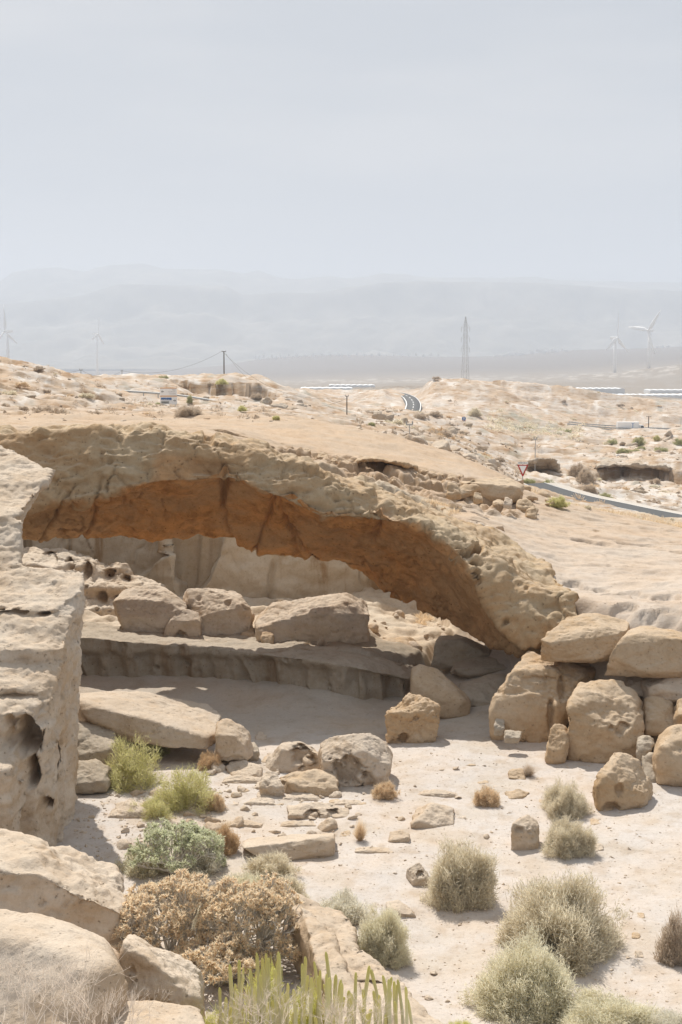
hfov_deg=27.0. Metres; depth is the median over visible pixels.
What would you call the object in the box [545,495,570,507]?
shrub
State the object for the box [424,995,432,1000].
loose stone
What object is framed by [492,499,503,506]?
rock
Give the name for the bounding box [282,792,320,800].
bedrock plate
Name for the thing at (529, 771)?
grass tuft
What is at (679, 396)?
greenhouse
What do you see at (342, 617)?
boulder
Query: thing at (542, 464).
rock shelf
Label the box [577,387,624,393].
greenhouse
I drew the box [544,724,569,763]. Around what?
boulder
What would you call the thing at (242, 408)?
shrub
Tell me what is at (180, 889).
tabaiba
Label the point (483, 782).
rock
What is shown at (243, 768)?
boulder
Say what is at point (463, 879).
shrub
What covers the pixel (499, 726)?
boulder
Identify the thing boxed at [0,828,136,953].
boulder
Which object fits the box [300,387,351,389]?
greenhouse
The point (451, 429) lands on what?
rubble block
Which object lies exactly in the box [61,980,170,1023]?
dead shrub
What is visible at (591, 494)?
road shoulder
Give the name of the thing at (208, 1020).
shrub
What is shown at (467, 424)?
rubble block
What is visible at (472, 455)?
rubble block
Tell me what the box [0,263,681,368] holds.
mountains
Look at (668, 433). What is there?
rubble block
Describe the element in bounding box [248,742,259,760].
boulder
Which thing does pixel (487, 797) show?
shrub
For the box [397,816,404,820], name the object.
loose stone
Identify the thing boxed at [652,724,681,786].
boulder
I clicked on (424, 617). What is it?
dry grass
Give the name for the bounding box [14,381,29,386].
shrub
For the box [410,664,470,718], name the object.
boulder
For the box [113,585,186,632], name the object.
boulder
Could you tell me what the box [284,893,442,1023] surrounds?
rock ramp
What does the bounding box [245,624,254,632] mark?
boulder
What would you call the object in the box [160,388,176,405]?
direction sign
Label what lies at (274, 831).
loose stone
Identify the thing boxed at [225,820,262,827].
bedrock plate
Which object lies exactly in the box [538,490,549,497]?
loose stone
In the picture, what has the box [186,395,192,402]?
shrub
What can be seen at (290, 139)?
sky
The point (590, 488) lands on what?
shrub
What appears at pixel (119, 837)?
gravel
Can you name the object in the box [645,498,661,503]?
shrub
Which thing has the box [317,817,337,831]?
loose stone
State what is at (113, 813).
bedrock plate
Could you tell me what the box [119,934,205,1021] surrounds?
boulder
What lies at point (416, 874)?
boulder
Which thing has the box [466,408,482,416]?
shrub
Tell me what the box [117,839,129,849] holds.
loose stone
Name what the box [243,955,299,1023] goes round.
cactus
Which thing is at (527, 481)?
shrub
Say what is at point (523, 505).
boulder
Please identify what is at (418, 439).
rubble block
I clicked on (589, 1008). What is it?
shrub
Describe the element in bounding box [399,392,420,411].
road
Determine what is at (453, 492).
boulder
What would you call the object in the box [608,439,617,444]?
shrub
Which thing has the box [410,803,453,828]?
boulder
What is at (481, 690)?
boulder
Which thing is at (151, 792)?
loose stone
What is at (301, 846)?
boulder
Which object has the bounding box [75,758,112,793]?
boulder
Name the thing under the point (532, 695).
boulder
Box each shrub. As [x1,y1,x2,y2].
[0,390,17,394]
[0,934,134,1023]
[0,946,48,1023]
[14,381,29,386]
[19,406,28,410]
[31,404,52,412]
[46,407,68,413]
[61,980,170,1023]
[79,391,94,398]
[87,409,103,414]
[104,731,168,793]
[115,842,166,879]
[126,794,176,821]
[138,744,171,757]
[152,763,223,815]
[172,842,224,878]
[173,405,206,416]
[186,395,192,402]
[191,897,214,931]
[197,749,222,770]
[201,971,317,1023]
[202,1003,223,1023]
[203,791,227,812]
[214,821,240,856]
[215,378,228,384]
[218,869,266,891]
[237,405,246,411]
[239,848,304,880]
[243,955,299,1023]
[250,392,262,398]
[272,415,280,419]
[275,873,309,898]
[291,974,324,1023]
[298,987,404,1023]
[319,884,372,925]
[356,902,415,970]
[371,780,400,800]
[385,418,405,425]
[413,413,429,418]
[414,425,426,432]
[417,833,500,913]
[426,426,444,432]
[429,428,452,438]
[430,410,442,417]
[446,1017,470,1023]
[449,921,581,1023]
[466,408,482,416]
[472,784,501,807]
[476,445,487,450]
[489,863,637,977]
[495,457,503,462]
[524,478,534,483]
[538,814,599,859]
[539,776,595,821]
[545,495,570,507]
[552,981,661,1023]
[567,462,583,476]
[575,466,597,482]
[582,483,596,493]
[599,492,612,497]
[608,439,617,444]
[616,448,630,453]
[631,436,645,445]
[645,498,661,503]
[648,1007,681,1023]
[649,478,660,482]
[652,902,681,967]
[653,446,667,451]
[672,438,681,444]
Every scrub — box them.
[0,362,287,418]
[355,379,681,503]
[483,407,584,440]
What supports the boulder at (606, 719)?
on the ground at (628, 563)
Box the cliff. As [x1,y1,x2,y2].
[0,445,85,846]
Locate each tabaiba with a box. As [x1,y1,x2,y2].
[111,868,223,968]
[123,817,226,874]
[170,930,276,999]
[194,869,303,966]
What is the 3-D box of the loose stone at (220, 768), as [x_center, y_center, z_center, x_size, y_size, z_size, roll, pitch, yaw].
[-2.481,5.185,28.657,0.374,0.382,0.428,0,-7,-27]
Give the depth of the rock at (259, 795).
27.01 m
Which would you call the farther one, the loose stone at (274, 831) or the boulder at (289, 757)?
the boulder at (289, 757)
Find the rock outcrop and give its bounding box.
[22,547,165,615]
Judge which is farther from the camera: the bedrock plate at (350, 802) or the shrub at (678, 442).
the shrub at (678, 442)
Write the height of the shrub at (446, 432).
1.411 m
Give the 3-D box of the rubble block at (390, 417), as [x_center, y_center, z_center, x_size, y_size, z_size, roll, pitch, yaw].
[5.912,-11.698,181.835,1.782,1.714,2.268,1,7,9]
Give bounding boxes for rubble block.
[25,394,35,397]
[260,397,272,404]
[269,404,287,408]
[372,413,386,420]
[386,414,393,421]
[402,434,427,444]
[406,431,418,435]
[431,439,450,450]
[435,445,444,449]
[446,426,456,433]
[450,445,460,451]
[463,421,472,427]
[463,453,476,459]
[485,463,498,471]
[486,458,496,465]
[625,442,637,445]
[637,490,647,493]
[664,431,672,435]
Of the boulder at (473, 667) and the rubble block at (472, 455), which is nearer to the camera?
the boulder at (473, 667)
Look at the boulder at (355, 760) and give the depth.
27.73 m
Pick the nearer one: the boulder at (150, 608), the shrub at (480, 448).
the boulder at (150, 608)
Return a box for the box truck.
[616,422,644,429]
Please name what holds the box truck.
on the highway
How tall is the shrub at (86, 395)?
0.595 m
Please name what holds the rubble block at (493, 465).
on the ground at (628, 563)
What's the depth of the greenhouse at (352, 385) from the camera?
1145.95 m
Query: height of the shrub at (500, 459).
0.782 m
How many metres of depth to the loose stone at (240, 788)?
27.32 m
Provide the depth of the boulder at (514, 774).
28.38 m
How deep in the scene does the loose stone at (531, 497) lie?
49.90 m
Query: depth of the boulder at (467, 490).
46.12 m
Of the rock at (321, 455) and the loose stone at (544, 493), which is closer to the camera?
the rock at (321, 455)
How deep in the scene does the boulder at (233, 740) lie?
28.84 m
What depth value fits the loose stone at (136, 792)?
27.15 m
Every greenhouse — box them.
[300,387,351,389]
[329,384,374,387]
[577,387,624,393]
[613,393,681,398]
[644,389,681,392]
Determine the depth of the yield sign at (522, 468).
117.34 m
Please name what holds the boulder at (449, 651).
on the boulder at (473, 667)
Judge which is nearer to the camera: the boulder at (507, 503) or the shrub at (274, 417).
the boulder at (507, 503)
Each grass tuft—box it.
[352,811,369,840]
[518,761,537,776]
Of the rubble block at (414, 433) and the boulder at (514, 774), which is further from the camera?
the rubble block at (414, 433)
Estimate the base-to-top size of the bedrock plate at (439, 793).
0.189 m
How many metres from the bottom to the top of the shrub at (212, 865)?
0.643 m
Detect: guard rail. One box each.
[120,390,212,400]
[567,423,669,428]
[569,421,666,429]
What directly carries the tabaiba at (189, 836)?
on the ground at (628, 563)
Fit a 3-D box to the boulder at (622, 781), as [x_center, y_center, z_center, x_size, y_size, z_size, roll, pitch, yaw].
[5.339,5.132,26.961,1.261,1.044,1.169,0,7,0]
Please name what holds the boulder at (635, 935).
on the ground at (628, 563)
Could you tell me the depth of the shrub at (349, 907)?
21.43 m
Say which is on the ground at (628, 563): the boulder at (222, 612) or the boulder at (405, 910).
the boulder at (405, 910)
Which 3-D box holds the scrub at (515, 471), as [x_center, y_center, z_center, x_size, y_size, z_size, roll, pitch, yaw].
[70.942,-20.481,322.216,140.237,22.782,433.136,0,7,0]
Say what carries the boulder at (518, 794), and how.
on the ground at (628, 563)
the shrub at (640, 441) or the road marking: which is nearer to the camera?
the road marking
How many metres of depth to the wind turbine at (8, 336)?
1884.14 m
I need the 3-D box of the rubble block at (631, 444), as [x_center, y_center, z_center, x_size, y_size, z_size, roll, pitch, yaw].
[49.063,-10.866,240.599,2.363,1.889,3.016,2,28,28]
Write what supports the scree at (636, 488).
on the ground at (628, 563)
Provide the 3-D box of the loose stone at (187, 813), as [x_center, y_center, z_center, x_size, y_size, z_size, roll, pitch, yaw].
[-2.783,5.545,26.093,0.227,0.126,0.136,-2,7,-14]
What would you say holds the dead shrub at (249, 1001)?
on the ground at (628, 563)
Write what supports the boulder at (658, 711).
on the ground at (628, 563)
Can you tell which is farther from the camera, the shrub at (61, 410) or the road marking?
the road marking
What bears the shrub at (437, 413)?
on the ground at (628, 563)
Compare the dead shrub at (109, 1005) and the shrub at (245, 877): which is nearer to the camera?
the dead shrub at (109, 1005)
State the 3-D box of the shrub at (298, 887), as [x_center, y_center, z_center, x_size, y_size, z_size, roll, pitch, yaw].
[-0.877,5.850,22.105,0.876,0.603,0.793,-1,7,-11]
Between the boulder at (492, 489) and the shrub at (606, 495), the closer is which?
the boulder at (492, 489)
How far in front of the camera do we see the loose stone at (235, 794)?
27.00 m
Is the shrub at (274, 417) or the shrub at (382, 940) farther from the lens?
the shrub at (274, 417)
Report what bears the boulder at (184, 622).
on the rock ledge
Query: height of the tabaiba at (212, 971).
0.693 m
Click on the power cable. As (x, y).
(263, 383)
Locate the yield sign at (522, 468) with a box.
[518,462,527,479]
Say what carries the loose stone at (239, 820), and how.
on the ground at (628, 563)
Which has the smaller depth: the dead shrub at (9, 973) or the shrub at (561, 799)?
the dead shrub at (9, 973)
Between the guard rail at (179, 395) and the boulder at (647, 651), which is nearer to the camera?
the boulder at (647, 651)
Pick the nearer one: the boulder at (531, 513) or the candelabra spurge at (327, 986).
the candelabra spurge at (327, 986)
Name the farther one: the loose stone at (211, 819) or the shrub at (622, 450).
the shrub at (622, 450)
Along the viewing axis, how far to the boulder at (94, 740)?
28.62 m
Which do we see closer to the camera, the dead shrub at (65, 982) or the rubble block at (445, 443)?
the dead shrub at (65, 982)
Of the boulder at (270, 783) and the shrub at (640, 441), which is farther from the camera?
the shrub at (640, 441)
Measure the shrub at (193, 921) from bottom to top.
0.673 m
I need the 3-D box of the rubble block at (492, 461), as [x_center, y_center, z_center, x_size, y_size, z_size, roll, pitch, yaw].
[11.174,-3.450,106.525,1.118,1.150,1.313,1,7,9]
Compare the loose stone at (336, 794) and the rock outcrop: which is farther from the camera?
the rock outcrop
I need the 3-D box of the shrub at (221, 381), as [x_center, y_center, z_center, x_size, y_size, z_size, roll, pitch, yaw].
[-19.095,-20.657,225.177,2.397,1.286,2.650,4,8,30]
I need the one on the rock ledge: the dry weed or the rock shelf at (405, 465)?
the dry weed
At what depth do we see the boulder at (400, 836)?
24.68 m
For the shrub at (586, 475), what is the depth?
143.99 m
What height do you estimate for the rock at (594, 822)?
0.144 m
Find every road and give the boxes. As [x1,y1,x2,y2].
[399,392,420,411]
[527,483,681,517]
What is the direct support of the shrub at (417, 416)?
on the ground at (628, 563)
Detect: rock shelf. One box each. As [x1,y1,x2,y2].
[354,455,417,470]
[525,457,560,472]
[594,455,672,471]
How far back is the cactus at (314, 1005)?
17.46 m
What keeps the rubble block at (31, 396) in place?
on the ground at (628, 563)
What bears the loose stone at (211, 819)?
on the ground at (628, 563)
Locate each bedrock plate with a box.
[108,808,151,818]
[222,775,260,783]
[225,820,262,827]
[244,797,275,804]
[280,820,315,826]
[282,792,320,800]
[333,799,361,804]
[355,847,393,853]
[417,789,457,797]
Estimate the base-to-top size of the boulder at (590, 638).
0.945 m
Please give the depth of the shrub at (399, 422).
127.53 m
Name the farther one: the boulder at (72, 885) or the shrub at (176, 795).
the shrub at (176, 795)
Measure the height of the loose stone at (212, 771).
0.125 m
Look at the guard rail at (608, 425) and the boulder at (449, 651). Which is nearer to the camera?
the boulder at (449, 651)
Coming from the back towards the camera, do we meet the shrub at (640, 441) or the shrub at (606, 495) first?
the shrub at (640, 441)
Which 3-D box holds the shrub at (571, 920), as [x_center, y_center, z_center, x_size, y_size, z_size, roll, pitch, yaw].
[3.208,5.785,20.400,2.079,1.397,2.075,-1,7,-11]
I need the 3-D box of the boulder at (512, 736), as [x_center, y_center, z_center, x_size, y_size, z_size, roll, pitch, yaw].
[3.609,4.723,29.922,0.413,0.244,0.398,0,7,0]
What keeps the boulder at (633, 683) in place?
on the ground at (628, 563)
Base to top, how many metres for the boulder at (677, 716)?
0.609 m
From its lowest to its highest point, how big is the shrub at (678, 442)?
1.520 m
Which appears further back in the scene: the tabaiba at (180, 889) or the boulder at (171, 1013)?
the tabaiba at (180, 889)
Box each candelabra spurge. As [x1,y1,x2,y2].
[217,952,277,1023]
[274,952,338,1023]
[334,966,412,1023]
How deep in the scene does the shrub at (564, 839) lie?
24.00 m
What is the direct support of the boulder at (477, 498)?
on the ground at (628, 563)
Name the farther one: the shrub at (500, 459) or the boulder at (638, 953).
the shrub at (500, 459)
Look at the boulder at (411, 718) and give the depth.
30.64 m
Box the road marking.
[544,482,681,514]
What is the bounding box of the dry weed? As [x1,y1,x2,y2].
[316,636,328,645]
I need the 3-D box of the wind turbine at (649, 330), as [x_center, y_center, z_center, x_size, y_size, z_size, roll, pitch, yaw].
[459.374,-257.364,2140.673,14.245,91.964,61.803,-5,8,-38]
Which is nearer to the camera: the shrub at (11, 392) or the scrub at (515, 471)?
the shrub at (11, 392)
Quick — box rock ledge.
[80,621,413,699]
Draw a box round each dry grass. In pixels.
[413,497,463,625]
[524,485,681,526]
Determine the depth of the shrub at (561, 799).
26.10 m
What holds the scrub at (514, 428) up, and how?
on the ground at (628, 563)
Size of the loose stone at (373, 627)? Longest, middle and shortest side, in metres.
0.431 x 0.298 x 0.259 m
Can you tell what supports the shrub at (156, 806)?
on the ground at (628, 563)
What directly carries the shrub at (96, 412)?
on the ground at (628, 563)
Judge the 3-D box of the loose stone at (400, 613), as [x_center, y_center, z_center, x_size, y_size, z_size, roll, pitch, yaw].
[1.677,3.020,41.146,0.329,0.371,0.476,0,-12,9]
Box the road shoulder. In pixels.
[548,482,681,513]
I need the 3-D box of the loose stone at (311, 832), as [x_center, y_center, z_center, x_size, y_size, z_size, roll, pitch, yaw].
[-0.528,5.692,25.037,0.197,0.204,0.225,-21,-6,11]
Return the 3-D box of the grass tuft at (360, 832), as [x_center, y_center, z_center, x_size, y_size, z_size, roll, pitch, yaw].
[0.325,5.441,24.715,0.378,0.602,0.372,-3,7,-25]
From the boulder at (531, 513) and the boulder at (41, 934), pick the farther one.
the boulder at (531, 513)
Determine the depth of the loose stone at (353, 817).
25.71 m
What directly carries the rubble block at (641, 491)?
on the ground at (628, 563)
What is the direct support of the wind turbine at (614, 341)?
on the ground at (628, 563)
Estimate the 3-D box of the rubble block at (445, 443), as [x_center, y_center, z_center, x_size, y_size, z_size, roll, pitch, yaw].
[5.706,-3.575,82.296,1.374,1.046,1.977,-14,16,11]
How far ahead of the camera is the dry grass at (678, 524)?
74.64 m
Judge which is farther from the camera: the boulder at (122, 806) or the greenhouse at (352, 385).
the greenhouse at (352, 385)
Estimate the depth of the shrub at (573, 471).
150.52 m
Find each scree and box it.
[0,360,313,421]
[357,408,523,483]
[583,433,681,507]
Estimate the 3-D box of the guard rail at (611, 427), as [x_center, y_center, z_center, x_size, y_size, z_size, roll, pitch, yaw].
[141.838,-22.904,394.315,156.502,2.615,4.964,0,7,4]
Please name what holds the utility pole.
on the ground at (628, 563)
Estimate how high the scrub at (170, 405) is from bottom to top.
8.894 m
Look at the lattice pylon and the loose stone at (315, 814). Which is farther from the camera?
the lattice pylon
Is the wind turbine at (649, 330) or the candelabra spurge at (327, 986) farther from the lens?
the wind turbine at (649, 330)
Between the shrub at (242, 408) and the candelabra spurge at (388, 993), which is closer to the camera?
the candelabra spurge at (388, 993)
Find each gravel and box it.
[73,782,229,874]
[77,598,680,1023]
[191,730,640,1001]
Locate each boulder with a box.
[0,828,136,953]
[0,909,127,1023]
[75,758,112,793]
[77,721,119,765]
[78,691,220,748]
[112,1000,204,1023]
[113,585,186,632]
[115,800,149,817]
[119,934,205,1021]
[164,608,201,636]
[183,588,254,635]
[215,718,252,761]
[226,760,262,776]
[241,632,254,636]
[241,833,334,860]
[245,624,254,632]
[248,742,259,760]
[254,592,369,643]
[259,771,284,795]
[260,631,274,643]
[265,741,320,772]
[280,769,338,796]
[286,802,348,819]
[318,733,392,786]
[340,830,350,835]
[381,636,415,644]
[385,692,440,743]
[386,900,415,917]
[388,830,409,842]
[406,863,430,885]
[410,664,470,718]
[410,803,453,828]
[430,634,490,669]
[446,481,461,499]
[450,657,506,677]
[459,674,506,706]
[460,477,524,502]
[460,483,479,498]
[473,492,482,503]
[489,651,595,742]
[494,718,504,735]
[503,497,512,508]
[503,730,521,743]
[504,789,528,798]
[508,768,525,779]
[511,814,539,849]
[516,498,538,514]
[525,506,536,518]
[541,613,629,663]
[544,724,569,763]
[566,679,644,763]
[592,752,652,810]
[595,843,603,850]
[605,626,681,677]
[625,677,642,697]
[632,932,639,938]
[635,950,643,957]
[636,735,654,760]
[637,912,644,917]
[640,677,681,704]
[642,696,674,735]
[642,752,655,781]
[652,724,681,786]
[673,698,681,724]
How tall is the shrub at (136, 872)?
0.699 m
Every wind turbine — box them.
[0,305,16,358]
[92,327,103,374]
[606,313,627,372]
[629,310,660,368]
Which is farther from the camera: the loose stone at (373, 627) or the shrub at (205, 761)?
the loose stone at (373, 627)
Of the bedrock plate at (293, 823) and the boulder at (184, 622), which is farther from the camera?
the boulder at (184, 622)
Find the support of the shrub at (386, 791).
on the ground at (628, 563)
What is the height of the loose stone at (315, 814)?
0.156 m
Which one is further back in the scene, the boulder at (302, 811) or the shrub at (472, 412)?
the shrub at (472, 412)
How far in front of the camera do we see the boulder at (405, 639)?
37.47 m
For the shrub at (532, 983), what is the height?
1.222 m
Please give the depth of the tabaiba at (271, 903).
19.54 m
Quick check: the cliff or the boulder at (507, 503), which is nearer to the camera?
the cliff
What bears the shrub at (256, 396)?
on the ground at (628, 563)
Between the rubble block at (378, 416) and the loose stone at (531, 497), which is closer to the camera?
the loose stone at (531, 497)
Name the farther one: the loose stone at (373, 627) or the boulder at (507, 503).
the boulder at (507, 503)
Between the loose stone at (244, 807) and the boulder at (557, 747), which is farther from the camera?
the boulder at (557, 747)
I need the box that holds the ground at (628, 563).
[0,347,681,1023]
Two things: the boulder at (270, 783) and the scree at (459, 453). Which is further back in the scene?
the scree at (459, 453)
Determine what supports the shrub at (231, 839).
on the ground at (628, 563)
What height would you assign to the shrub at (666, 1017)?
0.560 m
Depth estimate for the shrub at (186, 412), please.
68.44 m
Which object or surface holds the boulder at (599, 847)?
on the ground at (628, 563)
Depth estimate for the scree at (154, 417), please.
95.93 m
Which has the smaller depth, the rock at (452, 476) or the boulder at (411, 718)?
the boulder at (411, 718)
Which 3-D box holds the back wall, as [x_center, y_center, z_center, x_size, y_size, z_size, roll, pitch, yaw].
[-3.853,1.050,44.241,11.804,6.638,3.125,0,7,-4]
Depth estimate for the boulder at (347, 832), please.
25.08 m
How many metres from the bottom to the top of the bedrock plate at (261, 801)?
0.187 m
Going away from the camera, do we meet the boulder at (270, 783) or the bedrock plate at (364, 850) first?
the bedrock plate at (364, 850)
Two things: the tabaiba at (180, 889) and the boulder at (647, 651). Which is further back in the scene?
the boulder at (647, 651)
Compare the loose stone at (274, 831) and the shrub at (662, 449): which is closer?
the loose stone at (274, 831)
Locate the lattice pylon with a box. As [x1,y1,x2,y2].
[461,316,469,378]
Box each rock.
[255,731,266,739]
[257,792,273,797]
[317,452,328,459]
[447,473,457,480]
[477,780,488,783]
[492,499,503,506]
[590,819,600,824]
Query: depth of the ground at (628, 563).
36.26 m
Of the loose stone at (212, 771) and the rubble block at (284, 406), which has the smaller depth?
the loose stone at (212, 771)
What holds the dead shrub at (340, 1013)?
on the ground at (628, 563)
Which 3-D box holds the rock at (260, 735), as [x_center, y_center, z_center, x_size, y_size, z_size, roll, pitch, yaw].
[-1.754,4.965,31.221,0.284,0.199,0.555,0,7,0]
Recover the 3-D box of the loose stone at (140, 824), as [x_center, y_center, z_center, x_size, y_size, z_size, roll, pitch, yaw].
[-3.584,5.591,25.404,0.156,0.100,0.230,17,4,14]
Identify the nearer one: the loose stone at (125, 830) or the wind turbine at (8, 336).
the loose stone at (125, 830)
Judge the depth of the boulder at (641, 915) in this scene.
21.49 m
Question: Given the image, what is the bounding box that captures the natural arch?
[0,421,578,657]
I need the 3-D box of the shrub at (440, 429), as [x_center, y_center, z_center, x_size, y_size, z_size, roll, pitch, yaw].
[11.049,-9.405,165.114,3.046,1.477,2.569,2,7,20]
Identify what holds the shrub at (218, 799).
on the ground at (628, 563)
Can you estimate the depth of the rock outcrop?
41.57 m
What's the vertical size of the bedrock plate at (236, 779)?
0.206 m
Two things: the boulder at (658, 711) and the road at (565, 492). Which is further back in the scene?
the road at (565, 492)
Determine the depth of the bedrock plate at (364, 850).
24.18 m
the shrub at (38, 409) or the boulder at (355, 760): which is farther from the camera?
the shrub at (38, 409)
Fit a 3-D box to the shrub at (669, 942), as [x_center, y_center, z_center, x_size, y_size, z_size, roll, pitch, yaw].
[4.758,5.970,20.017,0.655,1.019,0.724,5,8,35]
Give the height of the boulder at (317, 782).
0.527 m
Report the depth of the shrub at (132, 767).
27.55 m
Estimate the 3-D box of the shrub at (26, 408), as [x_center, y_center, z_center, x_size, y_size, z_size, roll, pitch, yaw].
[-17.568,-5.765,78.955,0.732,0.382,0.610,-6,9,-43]
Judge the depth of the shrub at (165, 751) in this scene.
29.64 m
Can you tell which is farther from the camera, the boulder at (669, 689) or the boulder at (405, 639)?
the boulder at (405, 639)
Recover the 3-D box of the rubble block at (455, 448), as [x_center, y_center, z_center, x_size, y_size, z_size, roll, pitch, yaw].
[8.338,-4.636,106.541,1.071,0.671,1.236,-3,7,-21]
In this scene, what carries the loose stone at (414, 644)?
on the ground at (628, 563)
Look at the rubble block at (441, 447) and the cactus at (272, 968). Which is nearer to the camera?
the cactus at (272, 968)
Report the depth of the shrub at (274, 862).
23.11 m
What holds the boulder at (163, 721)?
on the ground at (628, 563)
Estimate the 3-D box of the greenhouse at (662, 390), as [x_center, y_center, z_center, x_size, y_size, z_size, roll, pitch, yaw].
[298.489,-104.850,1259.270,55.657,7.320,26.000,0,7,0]
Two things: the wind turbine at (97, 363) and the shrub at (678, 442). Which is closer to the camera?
the shrub at (678, 442)
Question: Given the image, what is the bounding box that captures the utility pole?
[223,350,225,373]
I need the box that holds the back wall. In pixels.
[32,535,378,598]
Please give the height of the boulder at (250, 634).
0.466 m
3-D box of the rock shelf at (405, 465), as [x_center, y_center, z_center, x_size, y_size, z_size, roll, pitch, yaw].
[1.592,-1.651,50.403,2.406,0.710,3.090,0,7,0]
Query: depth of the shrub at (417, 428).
132.12 m
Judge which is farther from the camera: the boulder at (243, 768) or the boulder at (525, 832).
the boulder at (243, 768)
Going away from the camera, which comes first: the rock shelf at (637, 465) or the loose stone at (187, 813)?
the loose stone at (187, 813)
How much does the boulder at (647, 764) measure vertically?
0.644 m
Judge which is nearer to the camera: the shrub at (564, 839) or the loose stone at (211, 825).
the shrub at (564, 839)
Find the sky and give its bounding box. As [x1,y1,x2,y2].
[0,0,681,281]
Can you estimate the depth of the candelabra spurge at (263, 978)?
16.57 m
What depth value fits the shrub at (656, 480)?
163.72 m
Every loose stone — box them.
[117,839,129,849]
[121,827,129,832]
[130,789,146,795]
[137,822,144,827]
[148,787,163,796]
[183,811,195,815]
[204,816,220,822]
[205,769,215,775]
[205,821,228,831]
[210,762,226,772]
[231,792,241,797]
[233,816,243,827]
[237,785,245,791]
[240,804,250,810]
[268,830,280,833]
[306,830,316,833]
[310,812,318,817]
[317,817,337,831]
[329,791,341,797]
[347,815,357,819]
[368,623,378,632]
[393,610,404,617]
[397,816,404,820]
[409,641,422,650]
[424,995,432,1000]
[526,495,537,500]
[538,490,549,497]
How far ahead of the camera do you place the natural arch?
34.40 m
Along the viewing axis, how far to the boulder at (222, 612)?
37.08 m
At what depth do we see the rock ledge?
35.50 m
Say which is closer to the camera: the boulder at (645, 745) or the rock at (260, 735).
the boulder at (645, 745)

